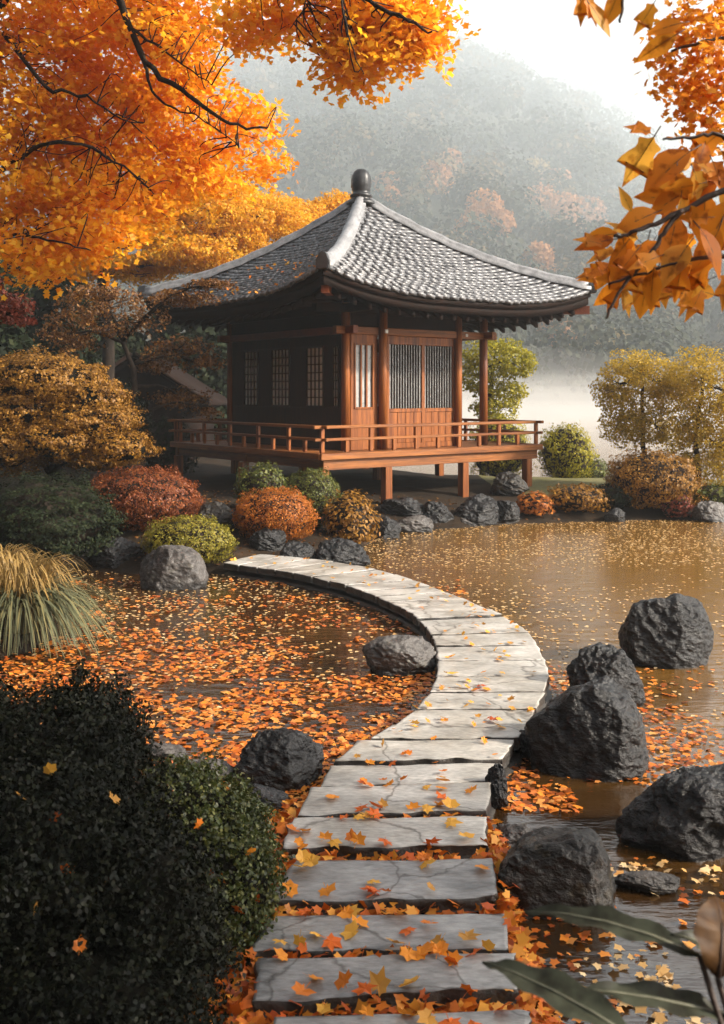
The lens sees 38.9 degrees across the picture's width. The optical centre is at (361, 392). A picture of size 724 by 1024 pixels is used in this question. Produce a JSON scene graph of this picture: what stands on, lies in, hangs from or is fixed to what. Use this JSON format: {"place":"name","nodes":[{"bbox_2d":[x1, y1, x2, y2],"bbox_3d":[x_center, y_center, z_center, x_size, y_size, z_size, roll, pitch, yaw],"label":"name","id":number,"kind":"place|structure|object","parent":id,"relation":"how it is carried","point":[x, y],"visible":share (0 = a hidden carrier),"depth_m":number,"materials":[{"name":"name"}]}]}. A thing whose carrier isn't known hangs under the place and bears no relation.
{"place":"outdoors","nodes":[
{"label":"outdoors","id":0,"kind":"place"},
{"bbox_2d":[0,415,723,1023],"bbox_3d":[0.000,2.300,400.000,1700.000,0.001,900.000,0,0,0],"label":"water","id":1,"kind":"structure","parent":0,"point":[602,805],"depth_m":9.54,"materials":[{"name":"liquid"}]},
{"bbox_2d":[139,545,208,590],"bbox_3d":[-2.242,2.107,12.173,0.825,0.603,0.647,0,0,0],"label":"rock","id":2,"kind":"object","parent":1,"relation":"in","point":[172,567],"visible":0.83,"depth_m":11.96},
{"bbox_2d":[232,728,324,792],"bbox_3d":[-0.487,2.174,6.043,0.377,0.394,0.476,0,0,39],"label":"rock","id":3,"kind":"object","parent":1,"relation":"in","point":[284,759],"visible":0.79,"depth_m":5.95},
{"bbox_2d":[0,520,723,1022],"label":"floating leaves","id":4,"kind":"object","parent":1,"relation":"on","point":[404,712],"visible":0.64,"depth_m":7.92,"materials":[{"name":"orange plant"}]},
{"bbox_2d":[362,634,435,675],"bbox_3d":[0.308,2.185,8.473,0.621,0.360,0.427,0,0,0],"label":"rock","id":5,"kind":"object","parent":1,"relation":"in","point":[398,654],"visible":0.88,"depth_m":8.32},
{"bbox_2d":[497,827,615,920],"bbox_3d":[0.888,2.176,4.651,0.548,0.388,0.401,0,0,8],"label":"rock","id":6,"kind":"object","parent":1,"relation":"in","point":[544,866],"visible":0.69,"depth_m":4.51,"materials":[{"name":"dark grey rock"}]},
{"bbox_2d":[524,675,649,782],"bbox_3d":[1.392,2.086,6.351,0.754,0.669,0.588,0,0,16],"label":"rock","id":7,"kind":"object","parent":1,"relation":"in","point":[591,730],"visible":0.81,"depth_m":6.13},
{"bbox_2d":[566,642,645,706],"bbox_3d":[1.798,2.135,7.626,0.568,0.516,0.444,0,0,0],"label":"rock","id":8,"kind":"object","parent":1,"relation":"in","point":[595,661],"visible":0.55,"depth_m":7.50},
{"bbox_2d":[614,870,679,893],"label":"rock","id":9,"kind":"object","parent":1,"relation":"in","point":[650,881],"visible":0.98,"depth_m":4.71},
{"bbox_2d":[573,859,722,1023],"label":"pale floating leaves","id":10,"kind":"object","parent":1,"relation":"on","point":[664,973],"visible":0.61,"depth_m":4.08,"materials":[{"name":"yellow plant"}]},
{"bbox_2d":[618,593,713,668],"bbox_3d":[2.614,2.069,8.788,0.803,0.721,0.624,0,0,0],"label":"rock","id":11,"kind":"object","parent":1,"relation":"in","point":[674,631],"visible":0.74,"depth_m":8.58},
{"bbox_2d":[615,764,723,862],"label":"rock","id":12,"kind":"object","parent":1,"relation":"in","point":[678,814],"visible":0.92,"depth_m":5.11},
{"bbox_2d":[0,457,723,1017],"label":"ground","id":13,"kind":"structure","parent":0,"point":[212,475],"depth_m":19.12,"materials":[{"name":"soil"}]},
{"bbox_2d":[0,242,37,364],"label":"evergreen tree","id":14,"kind":"object","parent":13,"relation":"on","point":[9,337],"visible":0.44,"depth_m":23.85,"materials":[{"name":"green plant"}]},
{"bbox_2d":[0,275,38,327],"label":"maroon maple","id":15,"kind":"object","parent":13,"relation":"on","point":[9,311],"visible":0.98,"depth_m":12.95,"materials":[{"name":"red plant"}]},
{"bbox_2d":[6,238,101,373],"bbox_3d":[-9.544,-1.208,29.045,4.736,6.302,4.398,0,0,0],"label":"evergreen tree","id":16,"kind":"object","parent":13,"relation":"on","point":[44,305],"visible":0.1,"depth_m":28.19,"materials":[{"name":"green plant"}]},
{"bbox_2d":[0,467,131,560],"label":"clipped shrub","id":17,"kind":"object","parent":13,"relation":"on","point":[46,515],"visible":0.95,"depth_m":13.00,"materials":[{"name":"green plant"}]},
{"bbox_2d":[0,550,142,658],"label":"grass tuft","id":18,"kind":"object","parent":13,"relation":"on","point":[32,599],"visible":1,"depth_m":9.15,"materials":[{"name":"plant"}]},
{"bbox_2d":[0,344,165,481],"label":"bush","id":19,"kind":"object","parent":13,"relation":"on","point":[55,412],"visible":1,"depth_m":15.65,"materials":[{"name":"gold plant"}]},
{"bbox_2d":[90,537,147,568],"bbox_3d":[-3.204,2.143,13.494,0.751,0.490,0.573,0,0,-34],"label":"rock","id":20,"kind":"object","parent":13,"relation":"on","point":[122,550],"visible":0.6,"depth_m":13.26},
{"bbox_2d":[77,316,161,362],"bbox_3d":[-8.107,0.426,33.022,4.254,5.979,3.996,0,0,0],"label":"evergreen tree","id":21,"kind":"object","parent":13,"relation":"on","point":[134,344],"visible":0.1,"depth_m":32.53,"materials":[{"name":"green plant"}]},
{"bbox_2d":[0,655,253,1023],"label":"dark shrub","id":22,"kind":"object","parent":13,"relation":"on","point":[128,902],"visible":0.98,"depth_m":3.38,"materials":[{"name":"green plant"}]},
{"bbox_2d":[32,277,237,473],"bbox_3d":[-4.108,-0.016,18.682,3.956,4.055,2.687,0,0,0],"label":"brown maple","id":23,"kind":"object","parent":13,"relation":"on","point":[165,299],"visible":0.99,"depth_m":18.65,"materials":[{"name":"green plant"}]},
{"bbox_2d":[88,464,206,531],"bbox_3d":[-3.151,1.545,14.876,1.823,0.996,1.819,0,0,0],"label":"clipped shrub","id":24,"kind":"object","parent":13,"relation":"on","point":[144,497],"visible":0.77,"depth_m":14.38,"materials":[{"name":"red plant"}]},
{"bbox_2d":[135,413,198,472],"bbox_3d":[-4.239,1.143,22.582,1.482,1.396,1.550,0,0,0],"label":"clipped shrub","id":25,"kind":"object","parent":13,"relation":"on","point":[162,435],"visible":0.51,"depth_m":22.21,"materials":[{"name":"green plant"}]},
{"bbox_2d":[114,352,226,459],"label":"dim house","id":26,"kind":"structure","parent":13,"relation":"on","point":[174,377],"depth_m":27.50,"materials":[{"name":"brown wood"}]},
{"bbox_2d":[139,314,226,439],"bbox_3d":[-5.734,-0.335,34.017,4.689,6.125,4.402,0,0,0],"label":"evergreen tree","id":27,"kind":"object","parent":13,"relation":"on","point":[215,380],"visible":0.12,"depth_m":33.07,"materials":[{"name":"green plant"}]},
{"bbox_2d":[64,166,313,382],"bbox_3d":[-4.561,-1.950,25.945,6.750,7.813,4.428,0,0,0],"label":"yellow maple","id":28,"kind":"object","parent":13,"relation":"on","point":[233,236],"visible":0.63,"depth_m":24.99,"materials":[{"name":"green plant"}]},
{"bbox_2d":[139,513,239,563],"bbox_3d":[-2.227,1.933,13.294,1.310,0.714,1.102,0,0,0],"label":"clipped shrub","id":29,"kind":"object","parent":13,"relation":"on","point":[205,538],"visible":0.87,"depth_m":13.03,"materials":[{"name":"green plant"}]},
{"bbox_2d":[135,742,295,983],"bbox_3d":[-0.702,1.982,4.353,0.812,0.839,1.130,0,0,-30],"label":"leaved bush","id":30,"kind":"object","parent":13,"relation":"on","point":[233,817],"visible":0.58,"depth_m":4.17,"materials":[{"name":"green plant"}]},
{"bbox_2d":[195,501,237,526],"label":"rock","id":31,"kind":"object","parent":13,"relation":"on","point":[220,512],"visible":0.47,"depth_m":14.70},
{"bbox_2d":[0,0,481,301],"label":"orange maple","id":32,"kind":"object","parent":13,"relation":"on","point":[363,36],"visible":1,"depth_m":10.70,"materials":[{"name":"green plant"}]},
{"bbox_2d":[233,460,287,504],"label":"clipped shrub","id":33,"kind":"object","parent":13,"relation":"on","point":[257,476],"visible":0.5,"depth_m":15.97,"materials":[{"name":"green plant"}]},
{"bbox_2d":[249,527,286,551],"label":"rock","id":34,"kind":"object","parent":13,"relation":"on","point":[265,539],"visible":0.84,"depth_m":13.93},
{"bbox_2d":[248,783,287,810],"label":"rock","id":35,"kind":"object","parent":13,"relation":"on","point":[276,797],"visible":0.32,"depth_m":5.58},
{"bbox_2d":[230,485,320,542],"bbox_3d":[-1.223,1.741,14.585,1.290,0.835,1.303,0,0,0],"label":"clipped shrub","id":36,"kind":"object","parent":13,"relation":"on","point":[287,512],"visible":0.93,"depth_m":14.26,"materials":[{"name":"orange plant"}]},
{"bbox_2d":[238,188,350,239],"bbox_3d":[-2.364,-1.968,33.024,4.988,9.357,3.076,0,0,0],"label":"yellow maple","id":37,"kind":"object","parent":13,"relation":"on","point":[317,207],"visible":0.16,"depth_m":32.78,"materials":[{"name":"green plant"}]},
{"bbox_2d":[279,541,315,558],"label":"rock","id":38,"kind":"object","parent":13,"relation":"on","point":[299,549],"visible":0.66,"depth_m":13.51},
{"bbox_2d":[285,466,343,528],"bbox_3d":[-0.734,1.647,15.587,0.971,1.039,0.980,0,0,0],"label":"clipped shrub","id":39,"kind":"object","parent":13,"relation":"on","point":[315,487],"visible":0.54,"depth_m":15.32,"materials":[{"name":"green plant"}]},
{"bbox_2d":[315,538,370,565],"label":"rock","id":40,"kind":"object","parent":13,"relation":"on","point":[342,550],"visible":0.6,"depth_m":13.52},
{"bbox_2d":[318,489,382,543],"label":"clipped shrub","id":41,"kind":"object","parent":13,"relation":"on","point":[350,517],"visible":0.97,"depth_m":14.94,"materials":[{"name":"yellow plant"}]},
{"bbox_2d":[144,758,564,1023],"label":"leaf litter","id":42,"kind":"object","parent":13,"relation":"on","point":[461,1003],"visible":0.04,"depth_m":3.74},
{"bbox_2d":[138,169,596,503],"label":"garden pavilion","id":43,"kind":"structure","parent":13,"relation":"on","point":[345,352],"depth_m":19.46,"materials":[{"name":"wood"}]},
{"bbox_2d":[243,350,257,405],"bbox_3d":[-2.275,-0.295,21.033,0.051,1.150,0.560,0,0,-37],"label":"lattice window","id":44,"kind":"structure","parent":43,"relation":"in","point":[250,357],"depth_m":21.03,"materials":[{"name":"wood"}]},
{"bbox_2d":[270,348,289,406],"bbox_3d":[-1.597,-0.295,20.159,0.051,1.150,0.680,0,0,-38],"label":"lattice window","id":45,"kind":"structure","parent":43,"relation":"in","point":[279,357],"depth_m":20.19,"materials":[{"name":"wood"}]},
{"bbox_2d":[305,346,323,407],"bbox_3d":[-0.878,-0.295,19.212,0.051,1.150,0.590,0,0,-37],"label":"lattice window","id":46,"kind":"structure","parent":43,"relation":"in","point":[314,355],"depth_m":19.21,"materials":[{"name":"wood"}]},
{"bbox_2d":[332,345,338,407],"bbox_3d":[-0.475,-0.295,18.693,0.051,1.150,0.210,0,0,-38],"label":"lattice window","id":47,"kind":"structure","parent":43,"relation":"in","point":[335,348],"depth_m":18.69,"materials":[{"name":"wood"}]},
{"bbox_2d":[354,343,373,408],"bbox_3d":[0.029,-0.300,18.708,0.450,1.200,0.051,0,0,-38],"label":"lattice window","id":48,"kind":"structure","parent":43,"relation":"in","point":[363,352],"depth_m":18.73,"materials":[{"name":"paper"}]},
{"bbox_2d":[387,336,423,448],"bbox_3d":[0.816,-0.005,19.335,0.900,2.100,0.050,0,0,-38],"label":"sliding door","id":49,"kind":"structure","parent":43,"relation":"in","point":[405,357],"depth_m":19.32,"materials":[{"name":"red wood"}]},
{"bbox_2d":[424,338,453,446],"bbox_3d":[1.481,-0.005,19.890,0.830,2.100,0.050,0,0,-38],"label":"sliding door","id":50,"kind":"structure","parent":43,"relation":"in","point":[438,359],"depth_m":19.89,"materials":[{"name":"red wood"}]},
{"bbox_2d":[248,913,508,965],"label":"stone slab","id":51,"kind":"structure","parent":13,"relation":"on","point":[377,933],"depth_m":4.08,"materials":[{"name":"stone"}]},
{"bbox_2d":[269,858,498,914],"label":"stone slab","id":52,"kind":"structure","parent":13,"relation":"on","point":[469,884],"depth_m":4.46,"materials":[{"name":"stone"}]},
{"bbox_2d":[282,816,488,860],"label":"stone slab","id":53,"kind":"structure","parent":13,"relation":"on","point":[409,835],"depth_m":4.95,"materials":[{"name":"stone"}]},
{"bbox_2d":[370,516,400,538],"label":"rock","id":54,"kind":"object","parent":13,"relation":"on","point":[389,528],"visible":0.58,"depth_m":16.14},
{"bbox_2d":[252,953,519,1017],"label":"stone slab","id":55,"kind":"structure","parent":13,"relation":"on","point":[440,979],"depth_m":3.74,"materials":[{"name":"stone"}]},
{"bbox_2d":[223,571,551,828],"bbox_3d":[0.187,2.511,9.348,2.702,0.486,9.023,0,0,-9],"label":"path footing","id":56,"kind":"object","parent":13,"relation":"on","point":[515,758],"visible":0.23,"depth_m":11.17,"materials":[{"name":"stone"}]},
{"bbox_2d":[240,556,306,573],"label":"stone slab","id":57,"kind":"structure","parent":56,"relation":"on","point":[253,567],"depth_m":12.84,"materials":[{"name":"stone"}]},
{"bbox_2d":[258,559,332,575],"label":"stone slab","id":58,"kind":"structure","parent":56,"relation":"on","point":[269,570],"depth_m":12.68,"materials":[{"name":"stone"}]},
{"bbox_2d":[276,562,353,578],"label":"stone slab","id":59,"kind":"structure","parent":56,"relation":"on","point":[288,573],"depth_m":12.49,"materials":[{"name":"stone"}]},
{"bbox_2d":[294,565,375,582],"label":"stone slab","id":60,"kind":"structure","parent":56,"relation":"on","point":[306,576],"depth_m":12.22,"materials":[{"name":"stone"}]},
{"bbox_2d":[313,570,393,587],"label":"stone slab","id":61,"kind":"structure","parent":56,"relation":"on","point":[322,581],"depth_m":11.97,"materials":[{"name":"stone"}]},
{"bbox_2d":[329,574,411,591],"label":"stone slab","id":62,"kind":"structure","parent":56,"relation":"on","point":[342,584],"depth_m":11.66,"materials":[{"name":"stone"}]},
{"bbox_2d":[346,580,429,597],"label":"stone slab","id":63,"kind":"structure","parent":56,"relation":"on","point":[356,590],"depth_m":11.34,"materials":[{"name":"stone"}]},
{"bbox_2d":[297,782,491,818],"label":"stone slab","id":64,"kind":"structure","parent":56,"relation":"on","point":[397,798],"depth_m":5.38,"materials":[{"name":"stone"}]},
{"bbox_2d":[361,587,444,603],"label":"stone slab","id":65,"kind":"structure","parent":56,"relation":"on","point":[371,596],"depth_m":11.05,"materials":[{"name":"stone"}]},
{"bbox_2d":[321,763,501,786],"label":"stone slab","id":66,"kind":"structure","parent":56,"relation":"on","point":[347,775],"depth_m":5.80,"materials":[{"name":"stone"}]},
{"bbox_2d":[377,592,459,608],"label":"stone slab","id":67,"kind":"structure","parent":56,"relation":"on","point":[384,601],"depth_m":10.77,"materials":[{"name":"stone"}]},
{"bbox_2d":[334,739,514,767],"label":"stone slab","id":68,"kind":"structure","parent":56,"relation":"on","point":[454,751],"depth_m":6.11,"materials":[{"name":"stone"}]},
{"bbox_2d":[389,598,473,614],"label":"stone slab","id":69,"kind":"structure","parent":56,"relation":"on","point":[395,607],"depth_m":10.47,"materials":[{"name":"stone"}]},
{"bbox_2d":[400,604,485,620],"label":"stone slab","id":70,"kind":"structure","parent":56,"relation":"on","point":[406,612],"depth_m":10.21,"materials":[{"name":"stone"}]},
{"bbox_2d":[371,724,524,749],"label":"stone slab","id":71,"kind":"structure","parent":56,"relation":"on","point":[448,732],"depth_m":6.46,"materials":[{"name":"stone"}]},
{"bbox_2d":[410,609,501,625],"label":"stone slab","id":72,"kind":"structure","parent":56,"relation":"on","point":[416,617],"depth_m":9.88,"materials":[{"name":"stone"}]},
{"bbox_2d":[396,710,534,724],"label":"stone slab","id":73,"kind":"structure","parent":56,"relation":"on","point":[510,717],"depth_m":6.81,"materials":[{"name":"stone"}]},
{"bbox_2d":[419,617,512,634],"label":"stone slab","id":74,"kind":"structure","parent":56,"relation":"on","point":[424,624],"depth_m":9.65,"materials":[{"name":"stone"}]},
{"bbox_2d":[426,623,527,642],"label":"stone slab","id":75,"kind":"structure","parent":56,"relation":"on","point":[453,630],"depth_m":9.30,"materials":[{"name":"stone"}]},
{"bbox_2d":[416,692,545,712],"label":"stone slab","id":76,"kind":"structure","parent":56,"relation":"on","point":[519,701],"depth_m":7.14,"materials":[{"name":"stone"}]},
{"bbox_2d":[431,633,536,650],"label":"stone slab","id":77,"kind":"structure","parent":56,"relation":"on","point":[484,640],"depth_m":8.91,"materials":[{"name":"stone"}]},
{"bbox_2d":[430,676,548,695],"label":"stone slab","id":78,"kind":"structure","parent":56,"relation":"on","point":[499,684],"depth_m":7.54,"materials":[{"name":"stone"}]},
{"bbox_2d":[436,645,545,665],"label":"stone slab","id":79,"kind":"structure","parent":56,"relation":"on","point":[525,653],"depth_m":8.47,"materials":[{"name":"stone"}]},
{"bbox_2d":[435,660,548,683],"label":"stone slab","id":80,"kind":"structure","parent":56,"relation":"on","point":[495,668],"depth_m":8.01,"materials":[{"name":"stone"}]},
{"bbox_2d":[485,763,508,808],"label":"rock","id":81,"kind":"object","parent":56,"relation":"on","point":[495,777],"visible":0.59,"depth_m":5.63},
{"bbox_2d":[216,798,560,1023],"bbox_3d":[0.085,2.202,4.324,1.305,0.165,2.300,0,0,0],"label":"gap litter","id":82,"kind":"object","parent":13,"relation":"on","point":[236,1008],"visible":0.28,"depth_m":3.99,"materials":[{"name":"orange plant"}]},
{"bbox_2d":[273,1009,531,1023],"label":"stone slab","id":83,"kind":"structure","parent":13,"relation":"on","point":[518,1016],"depth_m":3.51,"materials":[{"name":"stone"}]},
{"bbox_2d":[380,497,424,516],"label":"rock","id":84,"kind":"object","parent":13,"relation":"on","point":[405,506],"visible":0.58,"depth_m":17.48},
{"bbox_2d":[398,515,433,532],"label":"rock","id":85,"kind":"object","parent":13,"relation":"on","point":[418,523],"visible":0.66,"depth_m":16.83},
{"bbox_2d":[423,501,453,522],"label":"rock","id":86,"kind":"object","parent":13,"relation":"on","point":[437,512],"visible":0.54,"depth_m":17.42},
{"bbox_2d":[453,493,499,525],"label":"rock","id":87,"kind":"object","parent":13,"relation":"on","point":[480,509],"visible":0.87,"depth_m":17.70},
{"bbox_2d":[462,337,538,475],"bbox_3d":[3.090,0.460,24.011,1.990,3.540,1.843,0,0,0],"label":"garden tree","id":88,"kind":"object","parent":13,"relation":"on","point":[508,350],"visible":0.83,"depth_m":23.73,"materials":[{"name":"green plant"}]},
{"bbox_2d":[468,410,537,475],"bbox_3d":[3.119,1.225,23.184,1.740,1.651,1.756,0,0,0],"label":"clipped shrub","id":89,"kind":"object","parent":13,"relation":"on","point":[492,468],"visible":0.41,"depth_m":22.80,"materials":[{"name":"green plant"}]},
{"bbox_2d":[490,471,529,495],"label":"rock","id":90,"kind":"object","parent":13,"relation":"on","point":[508,483],"visible":0.94,"depth_m":19.41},
{"bbox_2d":[492,823,530,847],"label":"rock","id":91,"kind":"object","parent":13,"relation":"on","point":[512,833],"visible":0.37,"depth_m":5.12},
{"bbox_2d":[516,490,555,515],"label":"clipped shrub","id":92,"kind":"object","parent":13,"relation":"on","point":[537,504],"visible":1,"depth_m":18.11,"materials":[{"name":"orange plant"}]},
{"bbox_2d":[536,421,599,477],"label":"clipped shrub","id":93,"kind":"object","parent":13,"relation":"on","point":[566,453],"visible":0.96,"depth_m":22.12,"materials":[{"name":"green plant"}]},
{"bbox_2d":[546,482,613,512],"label":"clipped shrub","id":94,"kind":"object","parent":13,"relation":"on","point":[580,497],"visible":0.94,"depth_m":18.36,"materials":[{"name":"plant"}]},
{"bbox_2d":[482,896,723,1023],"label":"broad leaved plant","id":95,"kind":"object","parent":13,"relation":"on","point":[564,993],"visible":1,"depth_m":1.65,"materials":[{"name":"green plant"}]},
{"bbox_2d":[592,483,640,508],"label":"clipped shrub","id":96,"kind":"object","parent":13,"relation":"on","point":[618,497],"visible":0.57,"depth_m":18.66,"materials":[{"name":"green plant"}]},
{"bbox_2d":[588,348,693,454],"bbox_3d":[5.573,0.607,20.306,2.093,2.987,1.582,0,0,0],"label":"shore tree","id":97,"kind":"object","parent":13,"relation":"on","point":[640,376],"visible":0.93,"depth_m":20.10,"materials":[{"name":"green plant"}]},
{"bbox_2d":[573,0,723,322],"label":"maple","id":98,"kind":"object","parent":13,"relation":"on","point":[638,273],"visible":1,"depth_m":2.77,"materials":[{"name":"orange plant"}]},
{"bbox_2d":[601,446,710,508],"bbox_3d":[5.439,1.606,19.076,1.985,1.210,2.038,0,0,0],"label":"clipped shrub","id":99,"kind":"object","parent":13,"relation":"on","point":[652,479],"visible":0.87,"depth_m":18.54,"materials":[{"name":"plant"}]},
{"bbox_2d":[660,494,694,517],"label":"clipped shrub","id":100,"kind":"object","parent":13,"relation":"on","point":[681,509],"visible":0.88,"depth_m":18.41,"materials":[{"name":"red plant"}]},
{"bbox_2d":[661,344,723,486],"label":"shore tree","id":101,"kind":"object","parent":13,"relation":"on","point":[705,431],"visible":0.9,"depth_m":19.24,"materials":[{"name":"yellow plant"}]},
{"bbox_2d":[690,483,723,503],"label":"clipped shrub","id":102,"kind":"object","parent":13,"relation":"on","point":[714,492],"visible":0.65,"depth_m":18.87,"materials":[{"name":"green plant"}]},
{"bbox_2d":[691,501,723,522],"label":"rock","id":103,"kind":"object","parent":13,"relation":"on","point":[708,511],"visible":0.84,"depth_m":18.21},
{"bbox_2d":[0,42,723,414],"bbox_3d":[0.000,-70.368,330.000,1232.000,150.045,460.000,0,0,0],"label":"hill","id":104,"kind":"structure","parent":0,"point":[548,402],"depth_m":161.03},
{"bbox_2d":[0,20,723,404],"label":"hillside forest","id":105,"kind":"object","parent":104,"relation":"on","point":[582,150],"visible":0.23,"depth_m":239.97,"materials":[{"name":"grey plant"}]},
{"bbox_2d":[419,158,455,198],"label":"autumn hill tree","id":106,"kind":"object","parent":104,"relation":"on","point":[442,167],"visible":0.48,"depth_m":211.53,"materials":[{"name":"orange plant"}]},
{"bbox_2d":[453,187,505,240],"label":"autumn hill tree","id":107,"kind":"object","parent":104,"relation":"on","point":[483,205],"visible":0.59,"depth_m":186.35,"materials":[{"name":"orange plant"}]},
{"bbox_2d":[482,208,516,247],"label":"autumn hill tree","id":108,"kind":"object","parent":104,"relation":"on","point":[506,217],"visible":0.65,"depth_m":184.86,"materials":[{"name":"orange plant"}]},
{"bbox_2d":[520,240,559,272],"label":"autumn hill tree","id":109,"kind":"object","parent":104,"relation":"on","point":[545,255],"visible":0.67,"depth_m":167.58,"materials":[{"name":"orange plant"}]},
{"bbox_2d":[519,182,582,222],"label":"autumn hill tree","id":110,"kind":"object","parent":104,"relation":"on","point":[552,202],"visible":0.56,"depth_m":235.74,"materials":[{"name":"orange plant"}]},
{"bbox_2d":[0,0,723,90],"label":"sky","id":111,"kind":"structure","parent":0,"point":[547,34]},
{"bbox_2d":[549,67,723,166],"bbox_3d":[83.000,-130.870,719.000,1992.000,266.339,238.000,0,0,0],"label":"distant ridge","id":112,"kind":"structure","parent":0,"point":[618,87],"depth_m":756.39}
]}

